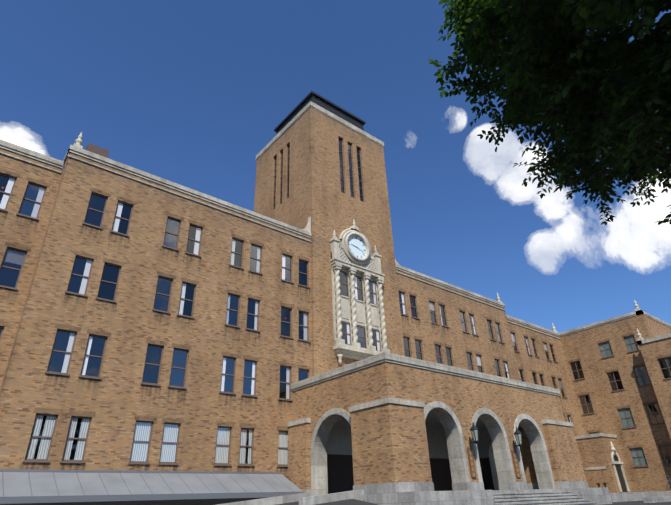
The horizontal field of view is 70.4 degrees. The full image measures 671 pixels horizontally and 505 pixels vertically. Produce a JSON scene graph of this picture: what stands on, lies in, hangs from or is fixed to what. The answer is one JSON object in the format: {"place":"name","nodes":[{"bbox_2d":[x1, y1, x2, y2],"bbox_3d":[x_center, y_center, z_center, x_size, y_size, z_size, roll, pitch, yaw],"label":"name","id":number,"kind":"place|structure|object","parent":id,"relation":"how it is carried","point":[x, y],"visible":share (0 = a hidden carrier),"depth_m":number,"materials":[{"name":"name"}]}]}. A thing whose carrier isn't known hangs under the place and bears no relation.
{"place":"outdoors","nodes":[
{"label":"outdoors","id":0,"kind":"place"},
{"bbox_2d":[85,143,108,157],"bbox_3d":[-14.847,-5.711,29.310,1.200,1.250,1.150,19,-35,-35],"label":"chimney","id":1,"kind":"object","parent":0,"point":[95,149],"visible":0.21,"depth_m":29.07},
{"bbox_2d":[26,415,287,463],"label":"building window curtains","id":2,"kind":"object","parent":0,"point":[140,449],"visible":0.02,"depth_m":24.20,"materials":[{"name":"white fabric"}]},
{"bbox_2d":[0,456,627,504],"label":"trim","id":3,"kind":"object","parent":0,"point":[231,500],"visible":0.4,"depth_m":23.82,"materials":[{"name":"beige stone"}]},
{"bbox_2d":[0,0,670,332],"label":"sky","id":4,"kind":"structure","parent":0,"point":[187,93],"materials":[{"name":"blue"}]},
{"bbox_2d":[287,361,585,495],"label":"porch walls","id":5,"kind":"structure","parent":0,"point":[335,445],"depth_m":27.78,"materials":[{"name":"brown brick"}]},
{"bbox_2d":[467,447,520,477],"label":"wooden signboards","id":6,"kind":"object","parent":5,"relation":"attached to","point":[472,464],"visible":1,"depth_m":26.29,"materials":[{"name":"brown wood"}]},
{"bbox_2d":[469,422,521,452],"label":"wall lanterns","id":7,"kind":"object","parent":5,"relation":"attached to","point":[474,429],"visible":1,"depth_m":26.49,"materials":[{"name":"grey metal"}]},
{"bbox_2d":[276,499,670,504],"bbox_3d":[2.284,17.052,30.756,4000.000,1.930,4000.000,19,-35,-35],"label":"ground","id":8,"kind":"structure","parent":0,"point":[350,502],"depth_m":23.19,"materials":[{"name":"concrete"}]},
{"bbox_2d":[217,490,363,504],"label":"ramp concrete walls","id":9,"kind":"structure","parent":8,"relation":"on","point":[303,498],"depth_m":22.85,"materials":[{"name":"grey concrete"}]},
{"bbox_2d":[0,107,670,492],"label":"brick walls","id":10,"kind":"structure","parent":8,"relation":"on","point":[34,309],"depth_m":29.62,"materials":[{"name":"brown brick"}]},
{"bbox_2d":[0,469,303,503],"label":"canopy frame","id":11,"kind":"object","parent":10,"relation":"attached to","point":[57,499],"visible":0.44,"depth_m":21.31,"materials":[{"name":"grey metal"}]},
{"bbox_2d":[0,472,302,496],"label":"canopy roof","id":12,"kind":"structure","parent":11,"relation":"on","point":[14,484],"depth_m":21.92,"materials":[{"name":"grey metal"}]},
{"bbox_2d":[12,215,519,469],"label":"building sill stains","id":13,"kind":"object","parent":10,"relation":"attached to","point":[159,333],"visible":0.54,"depth_m":26.42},
{"bbox_2d":[274,91,365,134],"bbox_3d":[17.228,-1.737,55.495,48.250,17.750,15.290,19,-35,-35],"label":"tower cap","id":14,"kind":"object","parent":10,"relation":"on","point":[331,107],"visible":0.26,"depth_m":48.33,"materials":[{"name":"black metal"}]},
{"bbox_2d":[0,101,670,469],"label":"stone copings","id":15,"kind":"object","parent":10,"relation":"on","point":[369,361],"visible":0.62,"depth_m":30.85,"materials":[{"name":"grey stone"}]},
{"bbox_2d":[0,137,670,467],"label":"window frames","id":16,"kind":"structure","parent":10,"relation":"in","point":[46,460],"depth_m":28.18,"materials":[{"name":"black metal"}]},
{"bbox_2d":[0,138,670,465],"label":"window glass","id":17,"kind":"object","parent":16,"relation":"in","point":[59,361],"visible":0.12,"depth_m":29.51,"materials":[{"name":"blue glass"}]},
{"bbox_2d":[0,168,670,447],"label":"building window lintels","id":18,"kind":"object","parent":10,"relation":"in","point":[93,414],"visible":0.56,"depth_m":28.21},
{"bbox_2d":[348,235,365,258],"bbox_3d":[1.764,-0.428,39.369,2.180,2.180,0.010,19,-35,-35],"label":"clock face","id":19,"kind":"object","parent":10,"relation":"attached to","point":[357,247],"visible":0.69,"depth_m":39.44},
{"bbox_2d":[339,247,374,270],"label":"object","id":20,"kind":"object","parent":10,"relation":"attached to","point":[370,264],"depth_m":38.91,"materials":[{"name":"stone"}]},
{"bbox_2d":[73,132,643,491],"bbox_3d":[9.589,7.331,37.776,57.400,21.472,10.240,19,-35,-35],"label":"terracotta ornament","id":21,"kind":"object","parent":10,"relation":"attached to","point":[365,313],"visible":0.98,"depth_m":37.19,"materials":[{"name":"white stone"}]},
{"bbox_2d":[302,481,670,504],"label":"entrance steps","id":22,"kind":"structure","parent":8,"relation":"on","point":[506,493],"depth_m":25.39,"materials":[{"name":"grey stone"}]},
{"bbox_2d":[428,0,670,224],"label":"tree","id":23,"kind":"object","parent":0,"point":[599,35],"depth_m":6.75,"materials":[{"name":"green plant"}]}
]}

